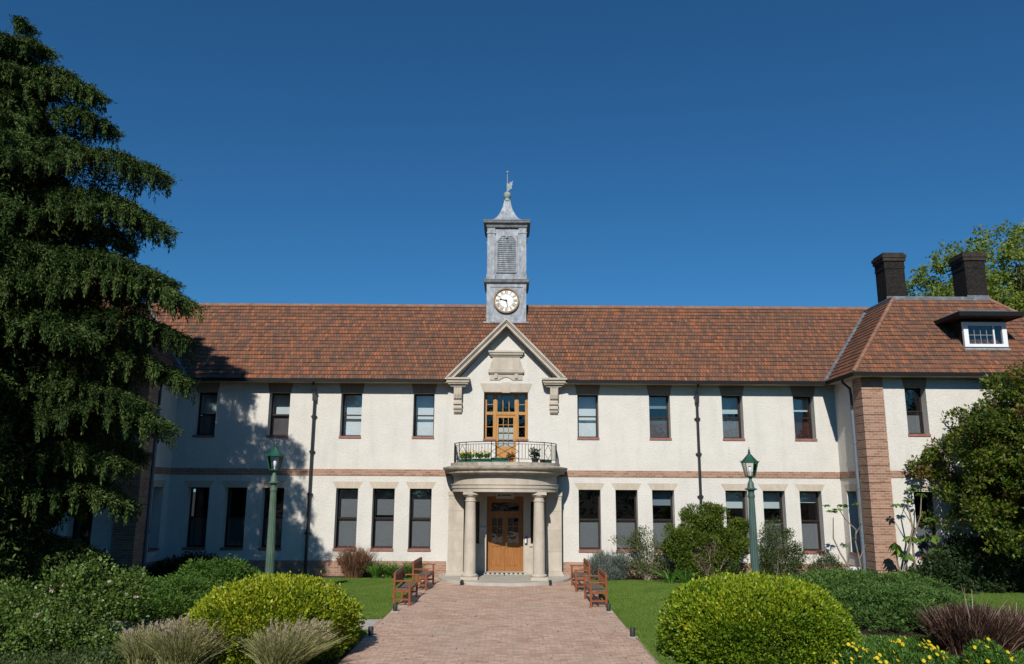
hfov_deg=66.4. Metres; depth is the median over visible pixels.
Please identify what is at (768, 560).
olive shrub
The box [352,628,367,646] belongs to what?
grass
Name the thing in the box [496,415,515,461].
balcony door
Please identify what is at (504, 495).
hanging sign
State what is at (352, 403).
window
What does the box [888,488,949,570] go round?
rice paper plant
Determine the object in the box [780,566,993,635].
juniper shrub
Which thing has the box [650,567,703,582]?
strap plant
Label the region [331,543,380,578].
bronze shrub
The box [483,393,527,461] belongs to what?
balcony window
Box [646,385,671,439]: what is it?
window
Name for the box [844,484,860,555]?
window
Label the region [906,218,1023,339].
plane tree
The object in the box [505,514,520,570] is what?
entrance door
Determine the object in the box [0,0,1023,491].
sky
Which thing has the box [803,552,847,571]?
feathery shrub
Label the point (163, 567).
shade shrub
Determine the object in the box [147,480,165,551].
window
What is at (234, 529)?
window
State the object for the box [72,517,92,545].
window
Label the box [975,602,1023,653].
fountain grass
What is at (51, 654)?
ground cover
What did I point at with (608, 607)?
path light
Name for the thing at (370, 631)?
path light
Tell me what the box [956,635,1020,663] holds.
daisy plant
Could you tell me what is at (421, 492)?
window
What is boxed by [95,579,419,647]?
lawn
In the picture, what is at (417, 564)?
wooden bench
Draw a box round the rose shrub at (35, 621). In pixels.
[0,550,158,655]
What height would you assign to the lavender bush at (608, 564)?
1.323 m
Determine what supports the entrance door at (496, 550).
in the institution building
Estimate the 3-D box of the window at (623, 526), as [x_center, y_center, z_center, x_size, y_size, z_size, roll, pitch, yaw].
[4.366,7.168,29.917,1.160,2.714,0.547,0,-11,0]
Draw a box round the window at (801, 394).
[790,386,816,440]
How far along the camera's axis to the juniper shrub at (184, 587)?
20.52 m
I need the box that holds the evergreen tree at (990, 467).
[904,359,1023,557]
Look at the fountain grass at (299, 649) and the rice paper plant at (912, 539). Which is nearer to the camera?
the fountain grass at (299, 649)
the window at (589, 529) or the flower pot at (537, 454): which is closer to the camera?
the flower pot at (537, 454)
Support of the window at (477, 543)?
in the institution building
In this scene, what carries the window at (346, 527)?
in the institution building
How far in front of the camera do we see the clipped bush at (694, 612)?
14.20 m
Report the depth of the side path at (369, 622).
18.78 m
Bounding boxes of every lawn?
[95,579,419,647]
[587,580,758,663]
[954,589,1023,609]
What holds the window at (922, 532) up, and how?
in the institution building
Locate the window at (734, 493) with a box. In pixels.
[721,484,749,552]
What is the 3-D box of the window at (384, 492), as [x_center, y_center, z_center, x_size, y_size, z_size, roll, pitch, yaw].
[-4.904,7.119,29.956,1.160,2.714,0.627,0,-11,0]
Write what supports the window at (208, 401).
in the institution building
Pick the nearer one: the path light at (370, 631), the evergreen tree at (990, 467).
the path light at (370, 631)
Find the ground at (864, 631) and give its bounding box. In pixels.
[6,492,959,663]
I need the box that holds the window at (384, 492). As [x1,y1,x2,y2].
[369,482,398,550]
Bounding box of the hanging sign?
[496,492,513,498]
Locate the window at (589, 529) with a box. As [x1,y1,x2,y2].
[575,483,603,551]
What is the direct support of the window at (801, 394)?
in the institution building
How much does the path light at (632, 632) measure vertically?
0.200 m
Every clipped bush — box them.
[182,569,370,663]
[654,568,866,663]
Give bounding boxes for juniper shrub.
[44,553,264,624]
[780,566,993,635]
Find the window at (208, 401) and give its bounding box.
[192,382,219,436]
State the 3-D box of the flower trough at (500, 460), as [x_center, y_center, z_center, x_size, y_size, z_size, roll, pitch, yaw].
[-0.428,4.561,27.766,0.620,0.190,0.180,0,-11,3]
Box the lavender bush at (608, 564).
[585,546,632,580]
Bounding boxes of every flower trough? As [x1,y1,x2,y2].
[458,449,472,461]
[471,447,490,461]
[492,458,508,461]
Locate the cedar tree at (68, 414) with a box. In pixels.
[0,14,210,591]
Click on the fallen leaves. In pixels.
(486, 629)
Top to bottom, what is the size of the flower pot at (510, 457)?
0.432 m
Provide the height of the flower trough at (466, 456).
0.545 m
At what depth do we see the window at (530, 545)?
29.71 m
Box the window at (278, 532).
[258,481,288,550]
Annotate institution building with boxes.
[9,171,1023,587]
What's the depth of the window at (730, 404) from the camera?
30.88 m
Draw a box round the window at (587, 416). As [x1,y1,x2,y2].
[575,385,599,439]
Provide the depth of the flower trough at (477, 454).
27.96 m
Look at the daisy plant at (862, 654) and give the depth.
13.74 m
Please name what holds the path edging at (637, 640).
on the ground at (864, 631)
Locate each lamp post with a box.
[265,442,284,573]
[740,449,759,572]
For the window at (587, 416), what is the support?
in the institution building
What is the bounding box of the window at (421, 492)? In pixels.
[406,482,435,550]
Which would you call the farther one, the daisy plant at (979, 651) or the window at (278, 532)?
the window at (278, 532)
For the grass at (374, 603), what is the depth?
24.13 m
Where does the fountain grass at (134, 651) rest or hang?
on the ground at (864, 631)
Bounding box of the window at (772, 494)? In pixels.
[758,484,787,553]
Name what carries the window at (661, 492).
in the institution building
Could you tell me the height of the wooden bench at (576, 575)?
0.900 m
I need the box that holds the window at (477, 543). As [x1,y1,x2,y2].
[476,502,479,545]
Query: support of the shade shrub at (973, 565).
on the lawn at (1008, 590)
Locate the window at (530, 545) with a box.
[529,502,533,546]
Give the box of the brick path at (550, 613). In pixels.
[338,577,655,663]
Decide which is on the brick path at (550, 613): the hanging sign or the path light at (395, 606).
the path light at (395, 606)
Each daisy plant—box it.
[821,641,892,663]
[872,636,955,663]
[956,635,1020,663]
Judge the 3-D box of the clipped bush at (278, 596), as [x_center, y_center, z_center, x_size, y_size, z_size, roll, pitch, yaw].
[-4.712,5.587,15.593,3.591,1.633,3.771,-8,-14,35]
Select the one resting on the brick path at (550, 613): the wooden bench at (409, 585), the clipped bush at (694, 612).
the wooden bench at (409, 585)
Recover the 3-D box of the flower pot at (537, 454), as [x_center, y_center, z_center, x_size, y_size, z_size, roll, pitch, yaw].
[0.804,4.432,28.139,0.467,0.605,0.447,0,-11,0]
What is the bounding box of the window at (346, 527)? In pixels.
[332,481,361,550]
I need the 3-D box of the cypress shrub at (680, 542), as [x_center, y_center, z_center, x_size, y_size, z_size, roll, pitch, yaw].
[7.072,7.551,28.215,3.546,2.889,1.668,0,-11,0]
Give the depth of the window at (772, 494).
30.15 m
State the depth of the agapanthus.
28.41 m
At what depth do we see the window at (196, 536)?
30.04 m
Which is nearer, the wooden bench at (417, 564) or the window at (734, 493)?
the wooden bench at (417, 564)
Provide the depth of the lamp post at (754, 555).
21.89 m
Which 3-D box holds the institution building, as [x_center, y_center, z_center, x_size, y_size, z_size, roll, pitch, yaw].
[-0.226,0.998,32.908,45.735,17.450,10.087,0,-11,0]
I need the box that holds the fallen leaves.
[343,587,648,663]
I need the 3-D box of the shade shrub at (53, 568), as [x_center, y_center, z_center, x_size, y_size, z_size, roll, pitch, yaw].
[-14.477,7.522,25.489,4.155,1.599,2.215,0,-11,0]
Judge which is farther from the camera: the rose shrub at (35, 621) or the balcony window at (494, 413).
the balcony window at (494, 413)
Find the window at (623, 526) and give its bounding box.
[611,483,640,552]
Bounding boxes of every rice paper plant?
[822,502,865,569]
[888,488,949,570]
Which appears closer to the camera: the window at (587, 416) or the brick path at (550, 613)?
the brick path at (550, 613)
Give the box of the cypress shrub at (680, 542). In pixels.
[659,501,749,578]
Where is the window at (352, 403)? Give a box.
[339,383,364,437]
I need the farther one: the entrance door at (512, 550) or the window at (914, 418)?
the entrance door at (512, 550)
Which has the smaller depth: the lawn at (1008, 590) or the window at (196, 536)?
the lawn at (1008, 590)
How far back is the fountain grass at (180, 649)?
13.75 m
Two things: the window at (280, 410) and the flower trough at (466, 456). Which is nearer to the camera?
the flower trough at (466, 456)
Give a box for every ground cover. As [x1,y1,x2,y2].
[0,633,342,663]
[673,631,1023,663]
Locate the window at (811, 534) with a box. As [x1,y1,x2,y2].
[795,484,825,553]
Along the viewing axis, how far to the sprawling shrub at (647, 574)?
28.46 m
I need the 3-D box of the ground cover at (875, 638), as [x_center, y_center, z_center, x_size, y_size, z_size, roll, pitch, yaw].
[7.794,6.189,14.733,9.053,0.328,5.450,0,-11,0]
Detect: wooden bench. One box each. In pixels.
[393,566,419,605]
[412,557,435,590]
[570,558,589,591]
[583,568,607,606]
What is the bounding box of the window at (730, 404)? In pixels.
[719,386,744,440]
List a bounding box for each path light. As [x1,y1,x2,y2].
[366,626,374,636]
[391,603,398,611]
[604,604,612,611]
[627,627,637,637]
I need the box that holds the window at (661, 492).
[648,483,676,552]
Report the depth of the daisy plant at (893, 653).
14.02 m
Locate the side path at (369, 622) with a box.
[97,618,378,629]
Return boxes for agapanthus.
[363,559,431,578]
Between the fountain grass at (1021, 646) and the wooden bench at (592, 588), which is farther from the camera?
the wooden bench at (592, 588)
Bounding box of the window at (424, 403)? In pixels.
[412,384,436,438]
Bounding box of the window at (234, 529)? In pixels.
[220,481,250,549]
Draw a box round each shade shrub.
[25,539,131,589]
[147,549,225,577]
[906,530,1023,593]
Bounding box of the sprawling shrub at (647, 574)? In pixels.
[608,525,672,580]
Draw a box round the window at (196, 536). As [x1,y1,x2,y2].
[181,481,213,549]
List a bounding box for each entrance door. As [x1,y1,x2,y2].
[489,514,504,570]
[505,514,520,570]
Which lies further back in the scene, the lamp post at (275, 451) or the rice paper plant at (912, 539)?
the rice paper plant at (912, 539)
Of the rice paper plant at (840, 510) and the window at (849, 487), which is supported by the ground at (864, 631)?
the rice paper plant at (840, 510)
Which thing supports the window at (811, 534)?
in the institution building
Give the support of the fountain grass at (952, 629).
on the ground at (864, 631)
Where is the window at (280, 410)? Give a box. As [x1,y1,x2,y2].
[266,383,292,437]
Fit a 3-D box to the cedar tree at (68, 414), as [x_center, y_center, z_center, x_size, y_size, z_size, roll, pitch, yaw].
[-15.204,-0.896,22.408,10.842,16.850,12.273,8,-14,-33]
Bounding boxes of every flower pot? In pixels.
[505,452,514,461]
[529,447,540,461]
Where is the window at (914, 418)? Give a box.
[901,378,930,436]
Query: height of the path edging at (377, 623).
0.066 m
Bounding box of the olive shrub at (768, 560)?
[757,515,809,576]
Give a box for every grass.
[104,619,191,663]
[133,613,268,663]
[165,577,419,618]
[238,615,349,663]
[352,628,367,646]
[909,585,1023,657]
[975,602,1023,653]
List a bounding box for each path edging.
[364,619,382,636]
[626,628,658,663]
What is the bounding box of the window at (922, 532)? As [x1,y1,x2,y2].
[908,484,939,559]
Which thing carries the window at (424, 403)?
in the institution building

